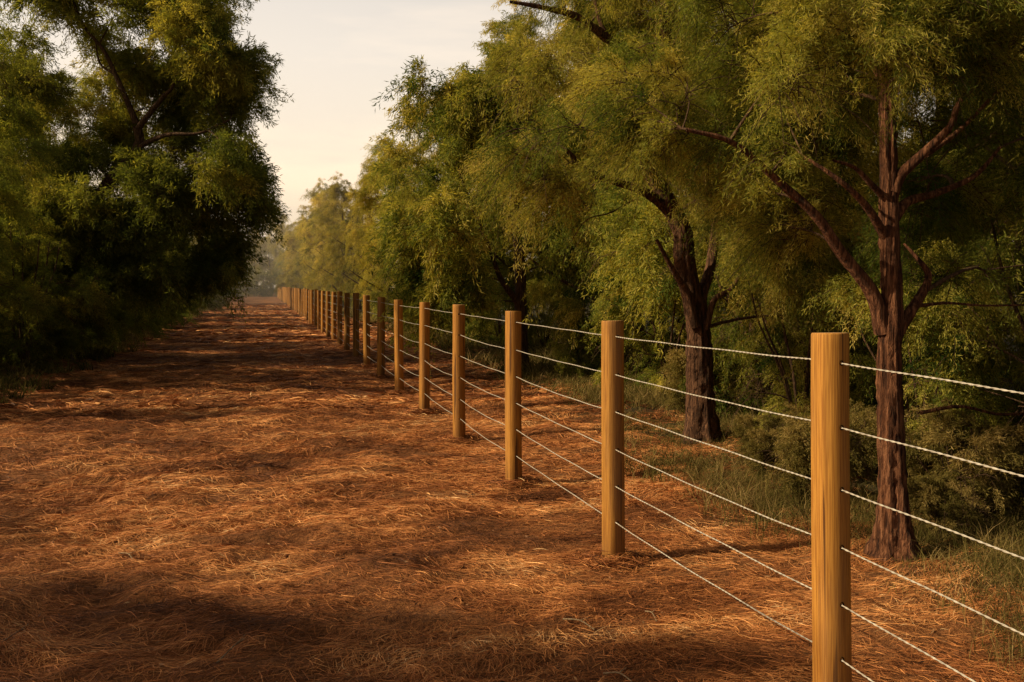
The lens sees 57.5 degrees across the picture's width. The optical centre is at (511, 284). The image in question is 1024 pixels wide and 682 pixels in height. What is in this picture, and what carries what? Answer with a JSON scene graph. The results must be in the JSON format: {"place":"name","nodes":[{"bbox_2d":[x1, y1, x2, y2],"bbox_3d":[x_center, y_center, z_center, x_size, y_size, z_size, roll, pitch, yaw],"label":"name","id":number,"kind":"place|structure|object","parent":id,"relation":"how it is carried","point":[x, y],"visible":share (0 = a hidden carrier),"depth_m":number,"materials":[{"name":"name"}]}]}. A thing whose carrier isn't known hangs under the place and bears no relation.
{"place":"outdoors","nodes":[
{"label":"outdoors","id":0,"kind":"place"},
{"bbox_2d":[0,0,1013,287],"label":"sky","id":1,"kind":"structure","parent":0,"point":[338,55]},
{"bbox_2d":[0,293,1023,681],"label":"path","id":2,"kind":"structure","parent":0,"point":[256,657],"depth_m":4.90,"materials":[{"name":"brown plant"}]},
{"bbox_2d":[238,264,263,296],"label":"shrub","id":3,"kind":"object","parent":2,"relation":"on","point":[253,269],"visible":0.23,"depth_m":118.38,"materials":[{"name":"green plant"}]},
{"bbox_2d":[245,269,267,295],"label":"shrub","id":4,"kind":"object","parent":2,"relation":"on","point":[254,291],"visible":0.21,"depth_m":118.51,"materials":[{"name":"green plant"}]},
{"bbox_2d":[250,270,274,296],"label":"shrub","id":5,"kind":"object","parent":2,"relation":"on","point":[259,276],"visible":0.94,"depth_m":115.67,"materials":[{"name":"green plant"}]},
{"bbox_2d":[252,233,284,293],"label":"tree","id":6,"kind":"object","parent":2,"relation":"on","point":[265,253],"visible":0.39,"depth_m":129.62,"materials":[{"name":"green plant"}]},
{"bbox_2d":[259,270,281,296],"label":"shrub","id":7,"kind":"object","parent":2,"relation":"on","point":[270,277],"visible":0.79,"depth_m":116.08,"materials":[{"name":"green plant"}]},
{"bbox_2d":[263,207,293,293],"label":"tree","id":8,"kind":"object","parent":2,"relation":"on","point":[284,220],"visible":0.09,"depth_m":146.79,"materials":[{"name":"green plant"}]},
{"bbox_2d":[299,289,301,316],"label":"fence post","id":9,"kind":"object","parent":2,"relation":"on","point":[300,296],"visible":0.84,"depth_m":45.40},
{"bbox_2d":[305,289,308,319],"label":"fence post","id":10,"kind":"object","parent":2,"relation":"on","point":[306,304],"visible":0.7,"depth_m":39.36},
{"bbox_2d":[308,290,310,323],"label":"fence post","id":11,"kind":"object","parent":2,"relation":"on","point":[309,319],"visible":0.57,"depth_m":37.36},
{"bbox_2d":[310,290,313,323],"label":"fence post","id":12,"kind":"object","parent":2,"relation":"on","point":[312,305],"visible":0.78,"depth_m":35.33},
{"bbox_2d":[314,289,317,325],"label":"fence post","id":13,"kind":"object","parent":2,"relation":"on","point":[315,307],"visible":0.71,"depth_m":33.33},
{"bbox_2d":[317,290,320,328],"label":"fence post","id":14,"kind":"object","parent":2,"relation":"on","point":[318,308],"visible":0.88,"depth_m":31.33,"materials":[{"name":"wood"}]},
{"bbox_2d":[321,291,324,332],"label":"fence post","id":15,"kind":"object","parent":2,"relation":"on","point":[322,311],"visible":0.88,"depth_m":29.31,"materials":[{"name":"wood"}]},
{"bbox_2d":[326,291,329,336],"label":"fence post","id":16,"kind":"object","parent":2,"relation":"on","point":[327,313],"visible":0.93,"depth_m":27.30,"materials":[{"name":"wood"}]},
{"bbox_2d":[331,292,335,339],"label":"fence post","id":17,"kind":"object","parent":2,"relation":"on","point":[333,317],"visible":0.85,"depth_m":25.30,"materials":[{"name":"wood"}]},
{"bbox_2d":[337,291,342,343],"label":"fence post","id":18,"kind":"object","parent":2,"relation":"on","point":[339,317],"visible":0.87,"depth_m":23.27,"materials":[{"name":"wood"}]},
{"bbox_2d":[344,293,349,349],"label":"fence post","id":19,"kind":"object","parent":2,"relation":"on","point":[346,321],"visible":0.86,"depth_m":21.27,"materials":[{"name":"wood"}]},
{"bbox_2d":[353,293,358,356],"bbox_3d":[-3.228,0.957,19.320,0.133,1.587,0.128,1,-1,-26],"label":"fence post","id":20,"kind":"object","parent":2,"relation":"on","point":[355,323],"visible":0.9,"depth_m":19.27,"materials":[{"name":"wood"}]},
{"bbox_2d":[363,295,370,364],"bbox_3d":[-2.690,0.978,17.295,0.131,1.587,0.129,-1,1,-21],"label":"fence post","id":21,"kind":"object","parent":2,"relation":"on","point":[366,330],"visible":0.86,"depth_m":17.24,"materials":[{"name":"wood"}]},
{"bbox_2d":[377,297,384,374],"bbox_3d":[-2.144,0.986,15.289,0.134,1.579,0.128,1,0,-26],"label":"fence post","id":22,"kind":"object","parent":2,"relation":"on","point":[380,339],"visible":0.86,"depth_m":15.23,"materials":[{"name":"wood"}]},
{"bbox_2d":[394,299,403,390],"bbox_3d":[-1.608,0.995,13.275,0.134,1.580,0.128,0,0,-18],"label":"fence post","id":23,"kind":"object","parent":2,"relation":"on","point":[398,342],"visible":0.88,"depth_m":13.22,"materials":[{"name":"wood"}]},
{"bbox_2d":[303,309,975,681],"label":"fence wire","id":24,"kind":"object","parent":23,"relation":"attached to","point":[749,557],"visible":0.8,"depth_m":3.66,"materials":[{"name":"metal"}]},
{"bbox_2d":[419,302,429,408],"bbox_3d":[-1.056,0.994,11.269,0.133,1.576,0.130,1,0,-28],"label":"fence post","id":25,"kind":"object","parent":2,"relation":"on","point":[424,354],"visible":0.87,"depth_m":11.21,"materials":[{"name":"brown"}]},
{"bbox_2d":[452,304,465,438],"bbox_3d":[-0.525,0.991,9.254,0.131,1.597,0.130,0,0,-6],"label":"fence post","id":26,"kind":"object","parent":2,"relation":"on","point":[458,374],"visible":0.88,"depth_m":9.20,"materials":[{"name":"brown"}]},
{"bbox_2d":[505,311,521,481],"bbox_3d":[0.013,0.994,7.246,0.134,1.587,0.130,0,0,-20],"label":"fence post","id":27,"kind":"object","parent":2,"relation":"on","point":[513,439],"visible":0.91,"depth_m":7.19,"materials":[{"name":"brown"}]},
{"bbox_2d":[601,320,624,558],"bbox_3d":[0.567,0.992,5.236,0.134,1.589,0.130,0,0,-20],"label":"fence post","id":28,"kind":"object","parent":2,"relation":"on","point":[612,438],"visible":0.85,"depth_m":5.18,"materials":[{"name":"brown"}]},
{"bbox_2d":[811,332,851,681],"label":"fence post","id":29,"kind":"object","parent":2,"relation":"on","point":[830,557],"visible":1,"depth_m":3.17,"materials":[{"name":"brown"}]},
{"bbox_2d":[310,318,873,681],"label":"fence wire","id":30,"kind":"object","parent":29,"relation":"attached to","point":[869,679],"visible":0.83,"depth_m":4.30,"materials":[{"name":"metal"}]},
{"bbox_2d":[296,293,1023,476],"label":"fence wire","id":31,"kind":"object","parent":29,"relation":"attached to","point":[969,461],"visible":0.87,"depth_m":3.42,"materials":[{"name":"metal"}]},
{"bbox_2d":[301,304,1023,635],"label":"fence wire","id":32,"kind":"object","parent":29,"relation":"attached to","point":[969,608],"visible":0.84,"depth_m":3.42,"materials":[{"name":"metal"}]},
{"bbox_2d":[316,305,1023,559],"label":"fence wire","id":33,"kind":"object","parent":29,"relation":"attached to","point":[979,541],"visible":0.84,"depth_m":3.38,"materials":[{"name":"metal"}]},
{"bbox_2d":[324,294,1023,393],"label":"fence wire","id":34,"kind":"object","parent":29,"relation":"attached to","point":[994,388],"visible":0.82,"depth_m":3.43,"materials":[{"name":"metal"}]},
{"bbox_2d":[0,288,1023,681],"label":"ground","id":35,"kind":"structure","parent":0,"point":[890,644],"depth_m":4.91,"materials":[{"name":"soil"}]},
{"bbox_2d":[0,257,21,305],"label":"shrub","id":36,"kind":"object","parent":35,"relation":"on","point":[7,278],"visible":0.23,"depth_m":16.49,"materials":[{"name":"green plant"}]},
{"bbox_2d":[0,229,61,364],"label":"shrub","id":37,"kind":"object","parent":35,"relation":"on","point":[20,291],"visible":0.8,"depth_m":15.25,"materials":[{"name":"green plant"}]},
{"bbox_2d":[0,4,70,296],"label":"tree","id":38,"kind":"object","parent":35,"relation":"on","point":[32,114],"visible":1,"depth_m":14.82,"materials":[{"name":"green plant"}]},
{"bbox_2d":[0,312,81,362],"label":"shrub","id":39,"kind":"object","parent":35,"relation":"on","point":[69,342],"visible":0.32,"depth_m":16.61,"materials":[{"name":"green plant"}]},
{"bbox_2d":[0,230,86,354],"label":"shrub","id":40,"kind":"object","parent":35,"relation":"on","point":[41,261],"visible":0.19,"depth_m":17.10,"materials":[{"name":"green plant"}]},
{"bbox_2d":[0,199,117,367],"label":"shrub","id":41,"kind":"object","parent":35,"relation":"on","point":[88,297],"visible":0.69,"depth_m":16.33,"materials":[{"name":"green plant"}]},
{"bbox_2d":[1,66,132,302],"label":"tree","id":42,"kind":"object","parent":35,"relation":"on","point":[65,131],"visible":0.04,"depth_m":21.58,"materials":[{"name":"green plant"}]},
{"bbox_2d":[10,183,141,358],"bbox_3d":[-9.058,-0.254,18.694,3.200,3.569,3.525,0,0,-42],"label":"shrub","id":43,"kind":"object","parent":35,"relation":"on","point":[119,315],"visible":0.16,"depth_m":18.36,"materials":[{"name":"green plant"}]},
{"bbox_2d":[14,202,143,360],"bbox_3d":[-8.265,-0.126,17.537,2.454,3.236,2.053,0,0,1],"label":"tree","id":44,"kind":"object","parent":35,"relation":"on","point":[86,244],"visible":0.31,"depth_m":17.29,"materials":[{"name":"green plant"}]},
{"bbox_2d":[0,305,216,402],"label":"verge grass","id":45,"kind":"structure","parent":35,"relation":"on","point":[94,354],"depth_m":15.46,"materials":[{"name":"plant"}]},
{"bbox_2d":[85,176,190,257],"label":"tree","id":46,"kind":"object","parent":35,"relation":"on","point":[132,201],"visible":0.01,"depth_m":32.03,"materials":[{"name":"green plant"}]},
{"bbox_2d":[0,0,294,351],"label":"tree","id":47,"kind":"object","parent":35,"relation":"on","point":[197,88],"visible":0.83,"depth_m":17.80,"materials":[{"name":"green plant"}]},
{"bbox_2d":[141,241,199,328],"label":"shrub","id":48,"kind":"object","parent":35,"relation":"on","point":[187,314],"depth_m":28.66,"materials":[{"name":"green plant"}]},
{"bbox_2d":[157,233,204,326],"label":"shrub","id":49,"kind":"object","parent":35,"relation":"on","point":[195,305],"visible":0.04,"depth_m":32.73,"materials":[{"name":"green plant"}]},
{"bbox_2d":[173,253,208,318],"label":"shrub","id":50,"kind":"object","parent":35,"relation":"on","point":[197,303],"visible":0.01,"depth_m":38.93,"materials":[{"name":"green plant"}]},
{"bbox_2d":[193,246,226,315],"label":"shrub","id":51,"kind":"object","parent":35,"relation":"on","point":[215,304],"visible":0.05,"depth_m":45.93,"materials":[{"name":"green plant"}]},
{"bbox_2d":[202,290,231,310],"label":"shrub","id":52,"kind":"object","parent":35,"relation":"on","point":[222,304],"visible":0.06,"depth_m":57.32,"materials":[{"name":"green plant"}]},
{"bbox_2d":[249,233,268,294],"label":"tree","id":53,"kind":"object","parent":35,"relation":"on","point":[254,263],"visible":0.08,"depth_m":132.84,"materials":[{"name":"green plant"}]},
{"bbox_2d":[265,221,295,284],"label":"tree","id":54,"kind":"object","parent":35,"relation":"on","point":[274,251],"visible":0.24,"depth_m":127.39,"materials":[{"name":"green plant"}]},
{"bbox_2d":[277,250,302,288],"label":"tree","id":55,"kind":"object","parent":35,"relation":"on","point":[282,266],"visible":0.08,"depth_m":106.27,"materials":[{"name":"green plant"}]},
{"bbox_2d":[282,231,305,288],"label":"tree","id":56,"kind":"object","parent":35,"relation":"on","point":[298,255],"visible":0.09,"depth_m":89.72,"materials":[{"name":"green plant"}]},
{"bbox_2d":[272,220,315,298],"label":"tree","id":57,"kind":"object","parent":35,"relation":"on","point":[293,272],"visible":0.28,"depth_m":83.77,"materials":[{"name":"green plant"}]},
{"bbox_2d":[292,178,339,289],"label":"tree","id":58,"kind":"object","parent":35,"relation":"on","point":[319,187],"visible":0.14,"depth_m":71.08,"materials":[{"name":"green plant"}]},
{"bbox_2d":[291,190,352,300],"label":"tree","id":59,"kind":"object","parent":35,"relation":"on","point":[319,198],"visible":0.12,"depth_m":66.37,"materials":[{"name":"green plant"}]},
{"bbox_2d":[294,208,360,306],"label":"tree","id":60,"kind":"object","parent":35,"relation":"on","point":[300,233],"visible":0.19,"depth_m":61.44,"materials":[{"name":"green plant"}]},
{"bbox_2d":[300,204,355,295],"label":"tree","id":61,"kind":"object","parent":35,"relation":"on","point":[309,248],"visible":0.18,"depth_m":56.79,"materials":[{"name":"green plant"}]},
{"bbox_2d":[311,172,369,308],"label":"tree","id":62,"kind":"object","parent":35,"relation":"on","point":[332,205],"visible":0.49,"depth_m":51.18,"materials":[{"name":"green plant"}]},
{"bbox_2d":[321,202,390,312],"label":"tree","id":63,"kind":"object","parent":35,"relation":"on","point":[340,266],"visible":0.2,"depth_m":45.40,"materials":[{"name":"green plant"}]},
{"bbox_2d":[341,185,403,315],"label":"tree","id":64,"kind":"object","parent":35,"relation":"on","point":[357,234],"visible":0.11,"depth_m":38.84,"materials":[{"name":"green plant"}]},
{"bbox_2d":[358,274,392,314],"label":"shrub","id":65,"kind":"object","parent":35,"relation":"on","point":[373,308],"visible":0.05,"depth_m":41.47,"materials":[{"name":"green plant"}]},
{"bbox_2d":[369,275,395,319],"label":"shrub","id":66,"kind":"object","parent":35,"relation":"on","point":[374,294],"visible":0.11,"depth_m":38.78,"materials":[{"name":"green plant"}]},
{"bbox_2d":[343,148,422,322],"bbox_3d":[-4.265,-1.894,34.576,3.445,6.679,4.187,0,0,16],"label":"tree","id":67,"kind":"object","parent":35,"relation":"on","point":[366,197],"visible":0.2,"depth_m":33.82,"materials":[{"name":"green plant"}]},
{"bbox_2d":[362,93,512,328],"bbox_3d":[-2.211,-2.276,29.610,5.208,7.540,5.202,0,0,-13],"label":"tree","id":68,"kind":"object","parent":35,"relation":"on","point":[372,176],"visible":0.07,"depth_m":28.75,"materials":[{"name":"green plant"}]},
{"bbox_2d":[370,132,551,332],"bbox_3d":[-1.017,-1.638,24.664,5.425,6.290,4.937,0,0,3],"label":"tree","id":69,"kind":"object","parent":35,"relation":"on","point":[407,196],"visible":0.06,"depth_m":24.24,"materials":[{"name":"green plant"}]},
{"bbox_2d":[356,32,626,377],"bbox_3d":[-0.281,-1.253,15.484,4.725,5.642,3.273,0,0,-34],"label":"tree","id":70,"kind":"object","parent":35,"relation":"on","point":[441,256],"visible":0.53,"depth_m":14.57,"materials":[{"name":"green plant"}]},
{"bbox_2d":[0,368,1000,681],"bbox_3d":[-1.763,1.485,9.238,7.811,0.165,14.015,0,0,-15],"label":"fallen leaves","id":71,"kind":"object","parent":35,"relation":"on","point":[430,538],"visible":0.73,"depth_m":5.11,"materials":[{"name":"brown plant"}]},
{"bbox_2d":[465,246,538,348],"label":"shrub","id":72,"kind":"object","parent":35,"relation":"on","point":[500,333],"visible":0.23,"depth_m":21.88,"materials":[{"name":"green plant"}]},
{"bbox_2d":[473,0,589,314],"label":"tree","id":73,"kind":"object","parent":35,"relation":"on","point":[499,31],"visible":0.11,"depth_m":19.54,"materials":[{"name":"green plant"}]},
{"bbox_2d":[494,259,578,352],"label":"shrub","id":74,"kind":"object","parent":35,"relation":"on","point":[531,329],"visible":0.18,"depth_m":19.49,"materials":[{"name":"green plant"}]},
{"bbox_2d":[526,265,605,362],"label":"shrub","id":75,"kind":"object","parent":35,"relation":"on","point":[555,352],"visible":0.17,"depth_m":16.02,"materials":[{"name":"green plant"}]},
{"bbox_2d":[541,238,662,378],"bbox_3d":[1.618,0.583,14.969,2.176,2.867,2.369,0,0,30],"label":"shrub","id":76,"kind":"object","parent":35,"relation":"on","point":[595,363],"visible":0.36,"depth_m":14.72,"materials":[{"name":"green plant"}]},
{"bbox_2d":[547,7,694,349],"bbox_3d":[3.066,-2.413,21.003,5.450,7.899,5.456,0,0,-6],"label":"tree","id":77,"kind":"object","parent":35,"relation":"on","point":[586,246],"visible":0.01,"depth_m":20.95,"materials":[{"name":"green plant"}]},
{"bbox_2d":[508,2,739,373],"bbox_3d":[2.361,-1.606,14.693,4.937,6.290,5.425,0,0,1],"label":"tree","id":78,"kind":"object","parent":35,"relation":"on","point":[591,236],"visible":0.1,"depth_m":14.17,"materials":[{"name":"green plant"}]},
{"bbox_2d":[579,226,743,394],"bbox_3d":[2.164,0.567,12.594,2.369,2.867,2.176,0,0,-26],"label":"shrub","id":79,"kind":"object","parent":35,"relation":"on","point":[600,306],"visible":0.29,"depth_m":12.65,"materials":[{"name":"green plant"}]},
{"bbox_2d":[456,0,874,445],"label":"tree","id":80,"kind":"object","parent":35,"relation":"on","point":[701,418],"visible":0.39,"depth_m":8.09,"materials":[{"name":"green plant"}]},
{"bbox_2d":[644,223,748,370],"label":"shrub","id":81,"kind":"object","parent":35,"relation":"on","point":[721,310],"visible":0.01,"depth_m":14.54,"materials":[{"name":"green plant"}]},
{"bbox_2d":[654,339,755,414],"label":"shrub","id":82,"kind":"object","parent":35,"relation":"on","point":[675,368],"visible":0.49,"depth_m":10.64,"materials":[{"name":"green plant"}]},
{"bbox_2d":[473,0,1023,564],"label":"tree","id":83,"kind":"object","parent":35,"relation":"on","point":[899,48],"visible":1,"depth_m":5.25,"materials":[{"name":"green plant"}]},
{"bbox_2d":[648,205,849,417],"bbox_3d":[2.936,0.464,10.601,2.503,3.297,2.724,0,0,-34],"label":"shrub","id":84,"kind":"object","parent":35,"relation":"on","point":[746,359],"visible":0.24,"depth_m":10.31,"materials":[{"name":"green plant"}]},
{"bbox_2d":[575,0,941,388],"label":"tree","id":85,"kind":"object","parent":35,"relation":"on","point":[623,251],"visible":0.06,"depth_m":11.88,"materials":[{"name":"green plant"}]},
{"bbox_2d":[728,408,809,460],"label":"shrub","id":86,"kind":"object","parent":35,"relation":"on","point":[772,423],"visible":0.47,"depth_m":7.66,"materials":[{"name":"green plant"}]},
{"bbox_2d":[740,421,810,480],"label":"shrub","id":87,"kind":"object","parent":35,"relation":"on","point":[755,444],"visible":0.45,"depth_m":6.99,"materials":[{"name":"green plant"}]},
{"bbox_2d":[704,205,858,374],"bbox_3d":[4.416,0.216,14.330,3.047,4.014,3.317,0,0,-34],"label":"shrub","id":88,"kind":"object","parent":35,"relation":"on","point":[748,321],"depth_m":14.00,"materials":[{"name":"green plant"}]},
{"bbox_2d":[764,393,810,430],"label":"shrub","id":89,"kind":"object","parent":35,"relation":"on","point":[791,405],"visible":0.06,"depth_m":8.14,"materials":[{"name":"green plant"}]},
{"bbox_2d":[696,203,921,428],"bbox_3d":[2.950,0.586,9.243,2.176,2.867,2.369,0,0,21],"label":"shrub","id":90,"kind":"object","parent":35,"relation":"on","point":[774,405],"visible":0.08,"depth_m":8.96,"materials":[{"name":"green plant"}]},
{"bbox_2d":[754,409,876,509],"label":"shrub","id":91,"kind":"object","parent":35,"relation":"on","point":[797,457],"visible":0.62,"depth_m":6.24,"materials":[{"name":"green plant"}]},
{"bbox_2d":[767,399,867,474],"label":"shrub","id":92,"kind":"object","parent":35,"relation":"on","point":[791,421],"visible":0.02,"depth_m":7.12,"materials":[{"name":"green plant"}]},
{"bbox_2d":[722,233,924,432],"bbox_3d":[2.644,0.702,8.423,1.850,2.437,2.014,0,0,-21],"label":"shrub","id":93,"kind":"object","parent":35,"relation":"on","point":[792,287],"visible":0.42,"depth_m":8.20,"materials":[{"name":"green plant"}]},
{"bbox_2d":[670,0,1023,373],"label":"tree","id":94,"kind":"object","parent":35,"relation":"on","point":[869,167],"visible":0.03,"depth_m":8.75,"materials":[{"name":"green plant"}]},
{"bbox_2d":[790,182,941,406],"bbox_3d":[4.185,0.400,11.870,2.612,3.441,2.843,0,0,43],"label":"shrub","id":95,"kind":"object","parent":35,"relation":"on","point":[864,212],"visible":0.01,"depth_m":11.36,"materials":[{"name":"green plant"}]},
{"bbox_2d":[849,401,920,486],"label":"shrub","id":96,"kind":"object","parent":35,"relation":"on","point":[855,417],"visible":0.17,"depth_m":6.70,"materials":[{"name":"green plant"}]},
{"bbox_2d":[801,239,1023,471],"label":"shrub","id":97,"kind":"object","parent":35,"relation":"on","point":[856,298],"visible":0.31,"depth_m":6.86,"materials":[{"name":"green plant"}]},
{"bbox_2d":[839,84,1023,397],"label":"tree","id":98,"kind":"object","parent":35,"relation":"on","point":[951,152],"visible":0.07,"depth_m":10.60,"materials":[{"name":"green plant"}]},
{"bbox_2d":[847,83,1021,359],"bbox_3d":[7.345,-3.917,16.281,4.915,10.900,5.162,0,0,22],"label":"tree","id":99,"kind":"object","parent":35,"relation":"on","point":[935,155],"depth_m":15.60,"materials":[{"name":"green plant"}]},
{"bbox_2d":[861,166,1023,425],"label":"shrub","id":100,"kind":"object","parent":35,"relation":"on","point":[1003,387],"visible":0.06,"depth_m":9.58,"materials":[{"name":"green plant"}]},
{"bbox_2d":[907,468,1003,541],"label":"shrub","id":101,"kind":"object","parent":35,"relation":"on","point":[924,502],"visible":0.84,"depth_m":5.45,"materials":[{"name":"green plant"}]},
{"bbox_2d":[905,428,1006,491],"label":"shrub","id":102,"kind":"object","parent":35,"relation":"on","point":[917,468],"visible":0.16,"depth_m":6.24,"materials":[{"name":"green plant"}]},
{"bbox_2d":[902,163,1023,511],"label":"shrub","id":103,"kind":"object","parent":35,"relation":"on","point":[996,327],"visible":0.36,"depth_m":6.68,"materials":[{"name":"green plant"}]},
{"bbox_2d":[904,396,1023,532],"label":"shrub","id":104,"kind":"object","parent":35,"relation":"on","point":[978,478],"visible":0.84,"depth_m":5.67,"materials":[{"name":"green plant"}]},
{"bbox_2d":[906,15,1023,380],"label":"tree","id":105,"kind":"object","parent":35,"relation":"on","point":[1013,259],"visible":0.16,"depth_m":7.60,"materials":[{"name":"green plant"}]},
{"bbox_2d":[963,422,1023,507],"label":"shrub","id":106,"kind":"object","parent":35,"relation":"on","point":[1021,478],"visible":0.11,"depth_m":5.97,"materials":[{"name":"green plant"}]},
{"bbox_2d":[978,184,1023,301],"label":"shrub","id":107,"kind":"object","parent":35,"relation":"on","point":[1012,241],"visible":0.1,"depth_m":8.57,"materials":[{"name":"green plant"}]},
{"bbox_2d":[336,306,1023,680],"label":"grass","id":108,"kind":"structure","parent":0,"point":[758,498],"depth_m":6.33,"materials":[{"name":"plant"}]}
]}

